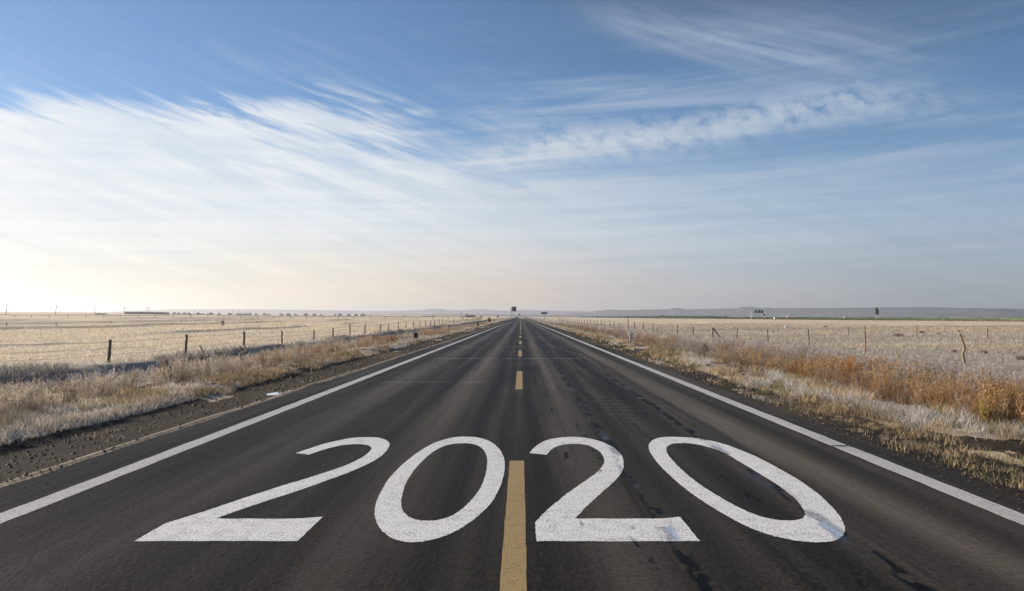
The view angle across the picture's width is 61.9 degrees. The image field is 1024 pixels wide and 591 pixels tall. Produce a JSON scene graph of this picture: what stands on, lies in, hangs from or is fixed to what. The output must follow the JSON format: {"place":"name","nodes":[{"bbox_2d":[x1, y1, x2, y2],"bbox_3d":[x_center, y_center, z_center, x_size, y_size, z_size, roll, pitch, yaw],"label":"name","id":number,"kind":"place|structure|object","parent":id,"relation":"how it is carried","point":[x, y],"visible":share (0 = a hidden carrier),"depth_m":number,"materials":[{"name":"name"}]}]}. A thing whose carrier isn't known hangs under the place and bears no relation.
{"place":"outdoors","nodes":[
{"label":"outdoors","id":0,"kind":"place"},
{"bbox_2d":[114,309,589,314],"bbox_3d":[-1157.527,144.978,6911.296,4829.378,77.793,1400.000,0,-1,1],"label":"hills","id":1,"kind":"structure","parent":0,"point":[345,312],"depth_m":6736.84,"materials":[{"name":"grey"}]},
{"bbox_2d":[410,314,579,316],"bbox_3d":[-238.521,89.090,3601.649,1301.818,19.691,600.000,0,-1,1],"label":"hills","id":2,"kind":"structure","parent":0,"point":[515,315],"depth_m":3538.48,"materials":[{"name":"grey"}]},
{"bbox_2d":[0,319,1023,590],"bbox_3d":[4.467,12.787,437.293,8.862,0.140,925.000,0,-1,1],"label":"road","id":3,"kind":"structure","parent":0,"point":[902,533],"depth_m":7.12,"materials":[{"name":"grey asphalt"}]},
{"bbox_2d":[0,321,510,523],"bbox_3d":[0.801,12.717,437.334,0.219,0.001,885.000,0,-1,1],"label":"edge line","id":4,"kind":"object","parent":3,"relation":"on","point":[15,512],"visible":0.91,"depth_m":8.96,"materials":[{"name":"paint"}]},
{"bbox_2d":[135,437,389,540],"bbox_3d":[-1.946,1.702,8.164,1.100,0.001,4.955,0,-1,1],"label":"painted digit","id":5,"kind":"object","parent":3,"relation":"on","point":[209,525],"visible":1,"depth_m":6.22,"materials":[{"name":"paint"}]},
{"bbox_2d":[375,437,504,541],"bbox_3d":[-0.606,1.702,8.172,1.068,0.001,5.025,0,-1,1],"label":"painted digit","id":6,"kind":"object","parent":3,"relation":"on","point":[394,520],"visible":1,"depth_m":6.88,"materials":[{"name":"paint"}]},
{"bbox_2d":[500,461,526,590],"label":"line dash","id":7,"kind":"object","parent":3,"relation":"on","point":[513,573],"visible":1,"depth_m":5.84,"materials":[{"name":"yellow paint"}]},
{"bbox_2d":[515,371,522,388],"bbox_3d":[0.177,2.023,20.679,0.154,0.001,5.950,0,-1,1],"label":"line dash","id":8,"kind":"object","parent":3,"relation":"on","point":[519,383],"visible":1,"depth_m":19.86,"materials":[{"name":"yellow paint"}]},
{"bbox_2d":[530,437,699,540],"bbox_3d":[0.732,1.702,8.171,1.100,0.001,4.976,0,-1,1],"label":"painted digit","id":9,"kind":"object","parent":3,"relation":"on","point":[558,521],"visible":1,"depth_m":6.24,"materials":[{"name":"paint"}]},
{"bbox_2d":[649,437,844,541],"bbox_3d":[2.063,1.702,8.165,1.156,0.001,5.010,0,-1,1],"label":"painted digit","id":10,"kind":"object","parent":3,"relation":"on","point":[820,521],"visible":1,"depth_m":6.95,"materials":[{"name":"paint"}]},
{"bbox_2d":[531,321,1023,524],"bbox_3d":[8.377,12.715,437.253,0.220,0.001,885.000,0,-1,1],"label":"edge line","id":11,"kind":"object","parent":3,"relation":"on","point":[1006,512],"visible":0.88,"depth_m":8.89,"materials":[{"name":"paint"}]},
{"bbox_2d":[0,312,1023,497],"bbox_3d":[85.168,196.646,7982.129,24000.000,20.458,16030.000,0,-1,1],"label":"ground","id":12,"kind":"structure","parent":0,"point":[1000,448],"depth_m":28.54,"materials":[{"name":"beige plant"}]},
{"bbox_2d":[124,311,169,313],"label":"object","id":13,"kind":"object","parent":12,"relation":"on","point":[141,312],"visible":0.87,"depth_m":952.71,"materials":[{"name":"plant"}]},
{"bbox_2d":[199,344,209,368],"bbox_3d":[-8.519,1.842,23.663,0.373,0.979,0.150,0,-1,1],"label":"dead stalk","id":14,"kind":"object","parent":12,"relation":"on","point":[204,355],"visible":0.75,"depth_m":23.69,"materials":[{"name":"beige plant"}]},
{"bbox_2d":[0,314,478,319],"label":"wire fence","id":15,"kind":"object","parent":12,"relation":"on","point":[278,316],"visible":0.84,"depth_m":352.98,"materials":[{"name":"metal"}]},
{"bbox_2d":[236,313,250,314],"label":"shed","id":16,"kind":"structure","parent":12,"relation":"on","point":[243,313],"depth_m":1081.18,"materials":[{"name":"white metal"}]},
{"bbox_2d":[0,321,493,418],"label":"weed belt","id":17,"kind":"object","parent":12,"relation":"on","point":[40,395],"visible":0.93,"depth_m":20.07,"materials":[{"name":"beige plant"}]},
{"bbox_2d":[13,318,481,362],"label":"wire fence","id":18,"kind":"object","parent":12,"relation":"on","point":[110,348],"visible":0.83,"depth_m":44.09,"materials":[{"name":"brown wood"}]},
{"bbox_2d":[267,391,285,394],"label":"ice puddle","id":19,"kind":"object","parent":12,"relation":"on","point":[275,393],"visible":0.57,"depth_m":17.14,"materials":[{"name":"white ice"}]},
{"bbox_2d":[0,320,1023,396],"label":"field grass","id":20,"kind":"structure","parent":12,"relation":"on","point":[47,367],"depth_m":62.94,"materials":[{"name":"beige plant"}]},
{"bbox_2d":[0,346,1023,509],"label":"gravel","id":21,"kind":"structure","parent":12,"relation":"on","point":[393,353],"depth_m":11.79,"materials":[{"name":"gravel"}]},
{"bbox_2d":[629,333,632,340],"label":"marker post","id":22,"kind":"object","parent":12,"relation":"on","point":[631,336],"visible":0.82,"depth_m":53.52,"materials":[{"name":"paint"}]},
{"bbox_2d":[578,315,730,318],"bbox_3d":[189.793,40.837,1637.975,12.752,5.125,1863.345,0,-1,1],"label":"hedge","id":23,"kind":"object","parent":12,"relation":"on","point":[694,317],"visible":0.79,"depth_m":992.90,"materials":[{"name":"green plant"}]},
{"bbox_2d":[751,310,765,318],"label":"sign gantry","id":24,"kind":"object","parent":12,"relation":"on","point":[755,311],"visible":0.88,"depth_m":597.78,"materials":[{"name":"grey metal"}]},
{"bbox_2d":[559,316,965,368],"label":"wire fence","id":25,"kind":"object","parent":12,"relation":"on","point":[960,335],"visible":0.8,"depth_m":41.53,"materials":[{"name":"brown wood"}]},
{"bbox_2d":[552,321,1023,427],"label":"weed belt","id":26,"kind":"object","parent":12,"relation":"on","point":[883,377],"visible":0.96,"depth_m":19.31,"materials":[{"name":"brown plant"}]},
{"bbox_2d":[698,324,987,337],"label":"wire fence","id":27,"kind":"object","parent":12,"relation":"on","point":[916,330],"visible":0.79,"depth_m":70.71,"materials":[{"name":"brown wood"}]},
{"bbox_2d":[833,354,862,385],"bbox_3d":[8.304,1.855,21.147,0.907,0.906,0.935,0,-1,1],"label":"shrub","id":28,"kind":"object","parent":12,"relation":"on","point":[848,364],"visible":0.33,"depth_m":21.07,"materials":[{"name":"brown plant"}]},
{"bbox_2d":[717,318,1023,321],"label":"hedge","id":29,"kind":"object","parent":12,"relation":"on","point":[869,319],"visible":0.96,"depth_m":410.29,"materials":[{"name":"green plant"}]},
{"bbox_2d":[729,316,1023,321],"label":"hedge","id":30,"kind":"object","parent":12,"relation":"on","point":[975,318],"visible":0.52,"depth_m":378.42,"materials":[{"name":"green plant"}]},
{"bbox_2d":[875,307,879,318],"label":"billboard","id":31,"kind":"object","parent":12,"relation":"on","point":[877,311],"visible":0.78,"depth_m":409.95,"materials":[{"name":"white paint"}]},
{"bbox_2d":[977,399,1009,423],"bbox_3d":[7.161,1.746,12.780,0.622,0.434,0.428,1,-2,-43],"label":"shrub","id":32,"kind":"object","parent":12,"relation":"on","point":[981,411],"visible":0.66,"depth_m":12.72,"materials":[{"name":"plant"}]},
{"bbox_2d":[966,375,1021,421],"bbox_3d":[7.616,1.586,13.334,0.870,0.906,0.892,1,-2,-27],"label":"shrub","id":33,"kind":"object","parent":12,"relation":"on","point":[999,387],"visible":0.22,"depth_m":13.34,"materials":[{"name":"brown plant"}]},
{"bbox_2d":[996,375,1023,421],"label":"shrub","id":34,"kind":"object","parent":12,"relation":"on","point":[1014,386],"visible":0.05,"depth_m":14.26,"materials":[{"name":"brown plant"}]},
{"bbox_2d":[0,324,1023,488],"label":"verge grass","id":35,"kind":"structure","parent":0,"point":[815,391],"depth_m":15.32,"materials":[{"name":"beige plant"}]},
{"bbox_2d":[0,0,1023,311],"label":"sky","id":36,"kind":"structure","parent":0,"point":[352,155],"materials":[{"name":"blue"}]},
{"bbox_2d":[567,307,1023,317],"bbox_3d":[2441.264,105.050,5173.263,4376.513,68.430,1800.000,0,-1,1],"label":"hills","id":37,"kind":"structure","parent":0,"point":[896,312],"depth_m":4933.61,"materials":[{"name":"grey"}]},
{"bbox_2d":[910,309,1023,317],"bbox_3d":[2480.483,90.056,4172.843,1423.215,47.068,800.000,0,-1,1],"label":"hills","id":38,"kind":"structure","parent":0,"point":[996,313],"depth_m":4056.37,"materials":[{"name":"grey"}]}
]}

